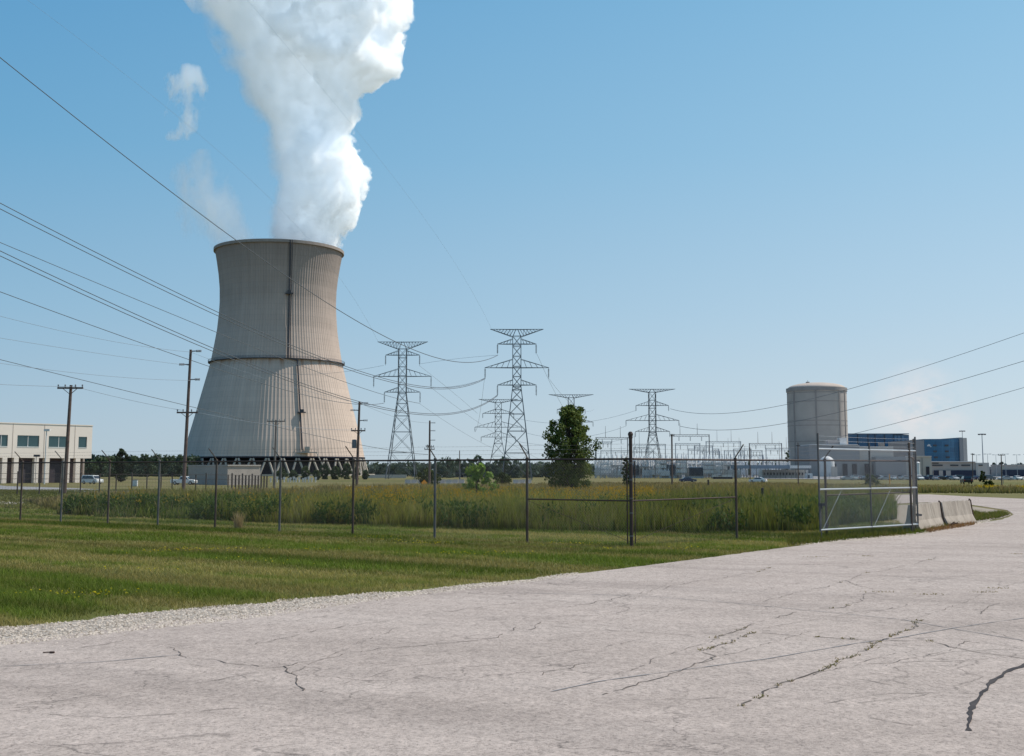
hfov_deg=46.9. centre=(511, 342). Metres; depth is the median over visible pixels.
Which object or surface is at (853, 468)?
bay door
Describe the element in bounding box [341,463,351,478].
tree
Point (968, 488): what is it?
tall meadow grass
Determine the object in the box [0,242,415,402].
power line
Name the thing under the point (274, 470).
utility pole
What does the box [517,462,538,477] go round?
tree
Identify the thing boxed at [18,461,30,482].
rolling door
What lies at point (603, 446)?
switchyard gantry
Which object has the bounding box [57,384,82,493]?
utility pole
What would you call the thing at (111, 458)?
tree
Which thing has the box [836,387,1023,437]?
power line
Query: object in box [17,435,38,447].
window
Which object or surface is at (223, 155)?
power line
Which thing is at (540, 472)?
tree
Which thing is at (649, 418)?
transmission tower
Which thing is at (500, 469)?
tree
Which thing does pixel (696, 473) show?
power transformer
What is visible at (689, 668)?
road tar seams
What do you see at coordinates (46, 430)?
lamp mast
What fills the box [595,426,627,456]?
switchyard gantry
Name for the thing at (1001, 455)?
utility pole
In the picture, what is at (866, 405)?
power line
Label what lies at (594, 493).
goldenrod flowers
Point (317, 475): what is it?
tree
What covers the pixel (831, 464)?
domed shed
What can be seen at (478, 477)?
shrub
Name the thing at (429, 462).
utility pole
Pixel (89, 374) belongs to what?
power line
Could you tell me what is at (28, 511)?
lawn grass
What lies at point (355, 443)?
utility pole
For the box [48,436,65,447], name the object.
window
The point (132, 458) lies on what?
tree
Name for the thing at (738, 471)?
circuit breaker
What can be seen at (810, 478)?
plant road
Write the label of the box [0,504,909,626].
lawn
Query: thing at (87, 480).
van
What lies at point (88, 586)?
lawn grass
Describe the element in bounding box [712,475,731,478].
white trailer
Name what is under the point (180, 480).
pickup truck
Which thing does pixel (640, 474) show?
power transformer
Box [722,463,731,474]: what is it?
circuit breaker
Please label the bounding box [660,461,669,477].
circuit breaker
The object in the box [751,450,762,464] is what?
switchyard gantry
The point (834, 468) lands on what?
door
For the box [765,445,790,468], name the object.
switchyard gantry
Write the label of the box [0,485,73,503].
yard
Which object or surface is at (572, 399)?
transmission tower
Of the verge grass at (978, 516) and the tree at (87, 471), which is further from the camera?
the tree at (87, 471)
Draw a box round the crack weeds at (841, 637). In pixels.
[698,553,1020,705]
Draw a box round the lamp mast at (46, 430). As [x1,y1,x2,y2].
[44,429,50,483]
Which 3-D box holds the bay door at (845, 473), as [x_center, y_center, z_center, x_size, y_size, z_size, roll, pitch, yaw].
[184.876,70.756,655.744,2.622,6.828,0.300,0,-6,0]
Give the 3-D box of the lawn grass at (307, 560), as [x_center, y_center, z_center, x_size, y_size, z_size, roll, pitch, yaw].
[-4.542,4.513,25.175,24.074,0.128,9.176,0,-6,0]
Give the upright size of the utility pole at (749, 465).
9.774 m
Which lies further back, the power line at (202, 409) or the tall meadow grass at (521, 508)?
the power line at (202, 409)
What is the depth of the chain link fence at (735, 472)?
31.76 m
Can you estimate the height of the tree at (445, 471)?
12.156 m
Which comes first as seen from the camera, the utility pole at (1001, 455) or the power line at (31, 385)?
the power line at (31, 385)
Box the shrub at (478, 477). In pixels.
[461,463,498,495]
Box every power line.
[0,57,497,362]
[0,203,483,388]
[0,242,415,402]
[0,359,427,454]
[0,384,70,386]
[1,251,496,414]
[1,292,382,404]
[1,316,186,351]
[1,363,190,380]
[2,338,182,364]
[32,3,377,340]
[74,386,177,409]
[194,353,356,402]
[202,413,331,429]
[248,1,476,299]
[433,389,546,462]
[672,333,1022,413]
[681,361,1022,429]
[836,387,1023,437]
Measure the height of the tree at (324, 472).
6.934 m
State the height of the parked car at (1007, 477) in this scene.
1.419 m
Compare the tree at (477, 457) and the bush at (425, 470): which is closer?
the bush at (425, 470)
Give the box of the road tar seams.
[12,593,1020,690]
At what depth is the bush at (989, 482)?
123.99 m
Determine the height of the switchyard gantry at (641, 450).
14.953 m
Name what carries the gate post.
on the ground at (941, 482)
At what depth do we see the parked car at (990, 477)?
408.30 m
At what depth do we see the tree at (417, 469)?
595.56 m
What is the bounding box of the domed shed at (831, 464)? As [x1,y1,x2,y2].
[819,456,837,476]
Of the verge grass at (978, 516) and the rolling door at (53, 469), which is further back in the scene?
the rolling door at (53, 469)
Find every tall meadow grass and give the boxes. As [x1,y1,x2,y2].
[43,479,900,519]
[201,487,896,532]
[272,481,1023,493]
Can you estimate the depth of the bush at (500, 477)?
227.81 m
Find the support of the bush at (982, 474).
on the ground at (941, 482)
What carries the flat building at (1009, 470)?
on the ground at (941, 482)
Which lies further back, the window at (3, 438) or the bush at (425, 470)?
the window at (3, 438)
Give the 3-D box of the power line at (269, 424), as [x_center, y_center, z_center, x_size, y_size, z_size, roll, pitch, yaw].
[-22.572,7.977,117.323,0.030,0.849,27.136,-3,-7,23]
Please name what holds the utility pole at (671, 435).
on the ground at (941, 482)
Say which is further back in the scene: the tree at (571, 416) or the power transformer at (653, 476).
the power transformer at (653, 476)
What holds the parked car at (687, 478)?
on the ground at (941, 482)
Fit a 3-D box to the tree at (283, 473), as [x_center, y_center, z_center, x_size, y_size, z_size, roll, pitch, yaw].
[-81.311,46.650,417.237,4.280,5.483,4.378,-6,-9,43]
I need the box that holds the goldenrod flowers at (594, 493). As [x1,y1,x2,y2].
[93,485,808,505]
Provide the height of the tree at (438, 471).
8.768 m
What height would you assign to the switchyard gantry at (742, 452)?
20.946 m
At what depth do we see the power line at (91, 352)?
84.41 m
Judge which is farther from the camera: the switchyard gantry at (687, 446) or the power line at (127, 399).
the switchyard gantry at (687, 446)
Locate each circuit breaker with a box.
[595,456,604,477]
[641,460,651,477]
[651,464,659,477]
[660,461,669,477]
[673,458,681,474]
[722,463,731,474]
[731,461,740,477]
[740,461,744,476]
[751,458,759,476]
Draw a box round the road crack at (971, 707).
[965,663,1023,729]
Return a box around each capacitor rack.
[600,461,611,477]
[655,460,666,477]
[675,460,686,477]
[702,461,713,477]
[711,461,722,474]
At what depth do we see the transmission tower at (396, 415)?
450.79 m
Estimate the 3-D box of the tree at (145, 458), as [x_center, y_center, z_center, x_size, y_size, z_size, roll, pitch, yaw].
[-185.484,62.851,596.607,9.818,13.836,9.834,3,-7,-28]
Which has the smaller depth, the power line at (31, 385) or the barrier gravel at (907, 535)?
the barrier gravel at (907, 535)
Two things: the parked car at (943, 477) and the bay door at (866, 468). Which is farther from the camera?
the bay door at (866, 468)
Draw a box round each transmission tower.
[373,341,431,478]
[474,399,521,469]
[484,329,548,478]
[549,394,593,425]
[626,389,678,457]
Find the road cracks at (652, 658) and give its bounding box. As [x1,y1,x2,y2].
[6,554,1018,724]
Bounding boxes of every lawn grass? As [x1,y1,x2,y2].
[0,503,87,515]
[0,514,926,543]
[0,540,810,575]
[0,570,550,627]
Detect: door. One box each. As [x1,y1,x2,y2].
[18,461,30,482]
[49,463,60,482]
[831,467,837,476]
[843,464,847,475]
[852,464,856,474]
[865,464,868,475]
[946,470,950,475]
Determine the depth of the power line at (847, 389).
285.35 m
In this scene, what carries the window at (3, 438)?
in the beige office building at (25, 442)
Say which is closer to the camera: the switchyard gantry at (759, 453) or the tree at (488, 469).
the tree at (488, 469)
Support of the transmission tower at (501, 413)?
on the ground at (941, 482)
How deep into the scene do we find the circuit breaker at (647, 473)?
494.32 m
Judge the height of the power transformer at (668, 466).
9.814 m
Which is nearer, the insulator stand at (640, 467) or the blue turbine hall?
the insulator stand at (640, 467)
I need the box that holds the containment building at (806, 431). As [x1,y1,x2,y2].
[786,380,847,469]
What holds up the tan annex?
on the ground at (941, 482)
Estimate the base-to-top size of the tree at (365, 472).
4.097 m
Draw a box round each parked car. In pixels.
[679,477,696,481]
[749,477,766,482]
[878,476,892,479]
[936,476,948,479]
[949,476,959,479]
[960,476,972,483]
[985,475,995,479]
[997,476,1013,479]
[1012,476,1022,479]
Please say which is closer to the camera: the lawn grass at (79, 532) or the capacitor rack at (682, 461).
the lawn grass at (79, 532)
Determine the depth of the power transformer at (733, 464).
531.71 m
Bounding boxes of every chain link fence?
[0,431,633,546]
[632,442,912,544]
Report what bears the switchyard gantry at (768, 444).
on the ground at (941, 482)
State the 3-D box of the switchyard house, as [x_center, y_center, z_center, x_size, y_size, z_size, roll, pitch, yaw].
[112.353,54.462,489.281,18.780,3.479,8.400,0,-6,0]
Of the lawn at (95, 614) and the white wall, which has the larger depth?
the white wall
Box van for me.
[81,475,103,483]
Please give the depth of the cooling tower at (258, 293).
704.90 m
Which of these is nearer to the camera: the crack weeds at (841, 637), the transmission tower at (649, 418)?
the crack weeds at (841, 637)
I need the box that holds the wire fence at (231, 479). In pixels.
[0,471,267,493]
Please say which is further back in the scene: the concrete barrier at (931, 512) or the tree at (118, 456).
the tree at (118, 456)
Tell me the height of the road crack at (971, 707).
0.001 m
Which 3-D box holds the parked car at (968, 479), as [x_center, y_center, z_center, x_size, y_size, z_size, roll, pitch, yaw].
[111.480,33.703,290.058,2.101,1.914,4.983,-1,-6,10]
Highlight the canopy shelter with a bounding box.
[731,465,810,478]
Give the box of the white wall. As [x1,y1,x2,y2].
[368,475,405,477]
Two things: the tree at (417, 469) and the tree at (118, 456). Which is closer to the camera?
the tree at (118, 456)
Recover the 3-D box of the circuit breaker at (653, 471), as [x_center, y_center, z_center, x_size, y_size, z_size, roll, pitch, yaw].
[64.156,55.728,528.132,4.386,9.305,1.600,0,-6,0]
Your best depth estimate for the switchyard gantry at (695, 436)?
598.27 m
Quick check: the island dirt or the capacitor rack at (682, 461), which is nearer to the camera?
the island dirt
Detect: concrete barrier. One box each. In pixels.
[902,500,944,528]
[940,499,975,524]
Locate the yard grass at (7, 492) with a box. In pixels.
[0,489,196,508]
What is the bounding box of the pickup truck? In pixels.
[170,476,197,484]
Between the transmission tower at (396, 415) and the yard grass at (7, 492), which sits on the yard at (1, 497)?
the yard grass at (7, 492)
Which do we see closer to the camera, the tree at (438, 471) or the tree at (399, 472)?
the tree at (438, 471)
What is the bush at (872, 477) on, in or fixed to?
on the ground at (941, 482)
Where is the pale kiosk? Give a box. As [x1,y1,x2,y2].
[805,473,812,477]
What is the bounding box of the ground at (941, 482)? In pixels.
[0,475,1023,530]
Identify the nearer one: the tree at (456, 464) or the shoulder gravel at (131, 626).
the shoulder gravel at (131, 626)
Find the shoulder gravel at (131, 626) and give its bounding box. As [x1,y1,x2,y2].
[0,572,577,645]
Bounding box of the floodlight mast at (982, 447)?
[978,433,985,462]
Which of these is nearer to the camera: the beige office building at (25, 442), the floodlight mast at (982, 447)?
the beige office building at (25, 442)
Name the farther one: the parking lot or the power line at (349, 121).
the parking lot
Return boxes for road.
[0,494,1023,755]
[765,477,1023,478]
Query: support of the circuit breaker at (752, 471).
on the ground at (941, 482)
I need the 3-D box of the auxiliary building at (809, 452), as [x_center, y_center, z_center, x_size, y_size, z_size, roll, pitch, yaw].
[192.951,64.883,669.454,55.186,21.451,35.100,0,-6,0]
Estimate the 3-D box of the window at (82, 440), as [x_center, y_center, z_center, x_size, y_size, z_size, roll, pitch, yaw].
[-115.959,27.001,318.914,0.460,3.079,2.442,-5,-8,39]
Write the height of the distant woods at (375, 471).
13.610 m
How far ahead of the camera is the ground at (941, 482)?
322.63 m
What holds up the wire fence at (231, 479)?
on the ground at (941, 482)
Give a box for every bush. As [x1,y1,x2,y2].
[416,467,441,484]
[491,472,511,484]
[621,457,628,483]
[862,474,879,485]
[979,471,986,481]
[982,480,994,487]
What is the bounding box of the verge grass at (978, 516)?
[786,509,1009,544]
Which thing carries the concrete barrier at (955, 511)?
on the island dirt
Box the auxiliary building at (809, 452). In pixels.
[796,438,906,475]
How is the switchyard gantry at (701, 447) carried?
on the ground at (941, 482)
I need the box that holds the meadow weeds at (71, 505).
[58,490,884,530]
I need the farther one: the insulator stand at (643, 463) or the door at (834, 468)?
the door at (834, 468)
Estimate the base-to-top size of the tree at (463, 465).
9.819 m
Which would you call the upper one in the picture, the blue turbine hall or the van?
the blue turbine hall
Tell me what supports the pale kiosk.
on the ground at (941, 482)
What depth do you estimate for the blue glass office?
696.71 m
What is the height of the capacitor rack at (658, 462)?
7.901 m
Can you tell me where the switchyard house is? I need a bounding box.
[758,470,807,477]
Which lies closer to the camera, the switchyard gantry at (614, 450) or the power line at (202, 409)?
the power line at (202, 409)
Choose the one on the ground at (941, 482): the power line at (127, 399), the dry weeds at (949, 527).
the dry weeds at (949, 527)
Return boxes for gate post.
[911,438,915,530]
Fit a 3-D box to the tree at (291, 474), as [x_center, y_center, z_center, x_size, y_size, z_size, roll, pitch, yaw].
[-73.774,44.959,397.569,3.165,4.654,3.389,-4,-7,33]
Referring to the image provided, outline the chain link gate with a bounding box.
[817,433,921,535]
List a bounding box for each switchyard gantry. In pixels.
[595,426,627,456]
[595,442,611,464]
[600,450,628,455]
[628,433,665,457]
[633,447,648,456]
[673,432,709,453]
[675,443,700,458]
[694,446,712,456]
[705,441,740,457]
[733,449,751,458]
[749,443,781,458]
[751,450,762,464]
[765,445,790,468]
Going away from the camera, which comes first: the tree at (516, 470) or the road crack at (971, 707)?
the road crack at (971, 707)
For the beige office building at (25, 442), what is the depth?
309.89 m
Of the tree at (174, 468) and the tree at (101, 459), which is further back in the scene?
the tree at (174, 468)
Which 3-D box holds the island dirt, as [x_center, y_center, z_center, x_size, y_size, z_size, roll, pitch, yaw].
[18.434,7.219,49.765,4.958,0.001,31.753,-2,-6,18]
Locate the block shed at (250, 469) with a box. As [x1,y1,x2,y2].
[188,465,260,484]
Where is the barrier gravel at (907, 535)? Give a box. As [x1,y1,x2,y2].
[787,520,989,544]
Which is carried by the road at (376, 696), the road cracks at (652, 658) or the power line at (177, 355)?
the road cracks at (652, 658)
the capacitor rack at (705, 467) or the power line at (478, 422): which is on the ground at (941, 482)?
the capacitor rack at (705, 467)
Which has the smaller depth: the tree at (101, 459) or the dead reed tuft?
the dead reed tuft
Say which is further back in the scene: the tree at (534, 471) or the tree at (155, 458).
the tree at (155, 458)
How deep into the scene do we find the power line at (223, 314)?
113.27 m
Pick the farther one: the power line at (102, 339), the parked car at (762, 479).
the parked car at (762, 479)
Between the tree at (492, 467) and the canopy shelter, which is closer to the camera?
the canopy shelter
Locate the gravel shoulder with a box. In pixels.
[0,573,571,639]
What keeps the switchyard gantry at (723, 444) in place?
on the ground at (941, 482)
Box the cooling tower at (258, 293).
[187,238,374,475]
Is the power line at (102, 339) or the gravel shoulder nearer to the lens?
the gravel shoulder
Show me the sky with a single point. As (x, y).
(728, 206)
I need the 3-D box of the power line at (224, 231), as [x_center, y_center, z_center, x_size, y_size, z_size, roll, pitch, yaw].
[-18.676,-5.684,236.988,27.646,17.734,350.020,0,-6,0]
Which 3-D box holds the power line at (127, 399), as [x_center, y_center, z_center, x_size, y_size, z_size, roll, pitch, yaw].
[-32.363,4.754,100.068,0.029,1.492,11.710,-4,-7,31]
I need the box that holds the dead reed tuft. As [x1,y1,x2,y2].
[231,510,250,527]
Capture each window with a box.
[0,435,7,446]
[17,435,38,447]
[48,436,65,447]
[78,437,86,447]
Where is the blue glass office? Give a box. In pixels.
[888,437,967,460]
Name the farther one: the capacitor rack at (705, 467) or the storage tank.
the storage tank
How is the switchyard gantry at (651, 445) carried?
on the ground at (941, 482)
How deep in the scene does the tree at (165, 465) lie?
615.20 m
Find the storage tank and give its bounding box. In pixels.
[917,462,919,474]
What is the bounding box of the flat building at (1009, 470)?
[991,465,1023,475]
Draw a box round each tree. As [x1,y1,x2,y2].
[84,461,98,474]
[91,456,114,476]
[107,456,115,476]
[113,448,129,481]
[124,454,144,475]
[134,453,154,476]
[146,453,162,475]
[155,454,176,476]
[168,454,191,476]
[276,467,288,479]
[288,470,298,479]
[300,465,311,479]
[312,470,320,479]
[319,463,330,478]
[330,466,340,478]
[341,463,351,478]
[362,470,369,479]
[377,463,388,474]
[383,463,402,474]
[395,466,415,475]
[409,464,425,476]
[433,462,440,476]
[436,456,458,477]
[449,458,464,476]
[461,458,475,476]
[468,455,482,472]
[483,461,491,476]
[490,461,501,476]
[494,456,513,475]
[505,461,524,477]
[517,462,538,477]
[528,465,545,476]
[542,404,601,489]
[543,465,553,476]
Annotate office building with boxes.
[0,422,92,482]
[932,461,989,476]
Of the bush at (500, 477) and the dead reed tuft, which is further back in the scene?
the bush at (500, 477)
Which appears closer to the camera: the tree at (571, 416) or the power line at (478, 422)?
the tree at (571, 416)
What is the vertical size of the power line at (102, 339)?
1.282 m
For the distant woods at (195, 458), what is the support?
on the ground at (941, 482)
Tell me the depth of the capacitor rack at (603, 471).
491.06 m
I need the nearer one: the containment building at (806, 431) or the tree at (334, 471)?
the tree at (334, 471)
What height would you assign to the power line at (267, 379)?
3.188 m
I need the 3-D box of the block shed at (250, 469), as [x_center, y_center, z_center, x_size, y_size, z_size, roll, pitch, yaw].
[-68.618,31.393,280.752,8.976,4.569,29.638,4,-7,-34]
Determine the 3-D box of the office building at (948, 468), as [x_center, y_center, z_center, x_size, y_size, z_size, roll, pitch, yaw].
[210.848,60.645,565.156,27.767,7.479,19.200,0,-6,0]
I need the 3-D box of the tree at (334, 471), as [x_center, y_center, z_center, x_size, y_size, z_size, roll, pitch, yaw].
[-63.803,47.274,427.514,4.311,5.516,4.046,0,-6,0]
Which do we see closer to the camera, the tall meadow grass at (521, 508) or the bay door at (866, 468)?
the tall meadow grass at (521, 508)
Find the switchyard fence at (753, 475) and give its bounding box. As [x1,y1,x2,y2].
[551,473,902,478]
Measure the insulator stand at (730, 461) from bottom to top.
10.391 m
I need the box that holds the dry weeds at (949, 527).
[924,520,976,531]
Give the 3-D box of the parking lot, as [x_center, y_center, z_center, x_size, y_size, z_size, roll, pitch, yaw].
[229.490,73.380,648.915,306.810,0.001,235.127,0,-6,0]
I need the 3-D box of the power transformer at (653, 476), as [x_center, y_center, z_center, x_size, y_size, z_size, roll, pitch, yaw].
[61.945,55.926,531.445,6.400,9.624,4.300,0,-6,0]
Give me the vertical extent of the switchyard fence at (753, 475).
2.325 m
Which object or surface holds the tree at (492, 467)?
on the ground at (941, 482)
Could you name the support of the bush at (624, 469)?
on the ground at (941, 482)
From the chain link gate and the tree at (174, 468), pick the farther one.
the tree at (174, 468)
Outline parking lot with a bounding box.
[684,475,1023,476]
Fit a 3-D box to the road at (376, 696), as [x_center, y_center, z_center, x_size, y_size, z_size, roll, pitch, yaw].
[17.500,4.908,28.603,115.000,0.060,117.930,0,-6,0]
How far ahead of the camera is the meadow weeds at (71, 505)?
41.52 m
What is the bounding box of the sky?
[0,0,1023,469]
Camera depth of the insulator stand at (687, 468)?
492.07 m
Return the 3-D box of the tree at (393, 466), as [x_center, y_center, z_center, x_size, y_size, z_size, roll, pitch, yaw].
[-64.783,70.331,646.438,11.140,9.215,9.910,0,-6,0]
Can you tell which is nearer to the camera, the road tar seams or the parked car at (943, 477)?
the road tar seams
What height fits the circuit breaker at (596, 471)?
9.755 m
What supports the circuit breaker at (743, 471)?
on the ground at (941, 482)
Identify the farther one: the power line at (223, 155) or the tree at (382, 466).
the tree at (382, 466)
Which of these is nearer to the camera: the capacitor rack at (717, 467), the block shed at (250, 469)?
the block shed at (250, 469)
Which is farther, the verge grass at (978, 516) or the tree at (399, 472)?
the tree at (399, 472)
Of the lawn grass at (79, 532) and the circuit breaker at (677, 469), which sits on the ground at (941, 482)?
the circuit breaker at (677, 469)
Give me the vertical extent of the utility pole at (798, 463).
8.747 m
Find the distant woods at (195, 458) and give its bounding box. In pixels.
[81,454,202,475]
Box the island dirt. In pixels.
[886,505,1010,527]
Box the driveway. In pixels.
[0,485,126,491]
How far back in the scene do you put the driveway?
162.06 m
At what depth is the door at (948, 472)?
555.45 m
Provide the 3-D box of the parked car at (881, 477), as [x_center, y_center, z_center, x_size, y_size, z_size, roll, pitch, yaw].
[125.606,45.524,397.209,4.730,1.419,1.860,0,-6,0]
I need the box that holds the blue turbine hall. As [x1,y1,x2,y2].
[848,433,908,446]
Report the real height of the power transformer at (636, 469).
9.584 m
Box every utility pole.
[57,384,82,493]
[177,350,201,490]
[267,419,284,488]
[351,402,367,485]
[424,421,434,484]
[670,434,674,484]
[749,447,750,479]
[796,443,799,483]
[998,454,1004,485]
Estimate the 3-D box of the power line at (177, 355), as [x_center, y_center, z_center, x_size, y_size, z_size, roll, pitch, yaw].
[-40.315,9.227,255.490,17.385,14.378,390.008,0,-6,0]
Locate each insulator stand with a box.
[608,456,618,477]
[612,454,621,477]
[635,460,644,477]
[639,456,648,477]
[686,461,696,476]
[726,453,735,474]
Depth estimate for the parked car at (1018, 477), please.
400.71 m
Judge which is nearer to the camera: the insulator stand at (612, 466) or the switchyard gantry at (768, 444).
the insulator stand at (612, 466)
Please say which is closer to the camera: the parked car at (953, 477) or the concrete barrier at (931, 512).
the concrete barrier at (931, 512)
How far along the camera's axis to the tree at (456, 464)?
556.01 m
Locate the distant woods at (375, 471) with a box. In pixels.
[362,461,784,474]
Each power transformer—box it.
[624,455,639,477]
[628,453,641,477]
[643,456,656,477]
[659,455,674,477]
[688,461,702,477]
[728,458,741,477]
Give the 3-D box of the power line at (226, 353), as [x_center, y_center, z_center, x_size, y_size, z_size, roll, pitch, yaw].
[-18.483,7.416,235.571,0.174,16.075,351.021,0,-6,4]
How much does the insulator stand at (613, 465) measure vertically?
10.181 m
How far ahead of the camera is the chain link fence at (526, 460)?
34.28 m
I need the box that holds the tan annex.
[905,456,931,475]

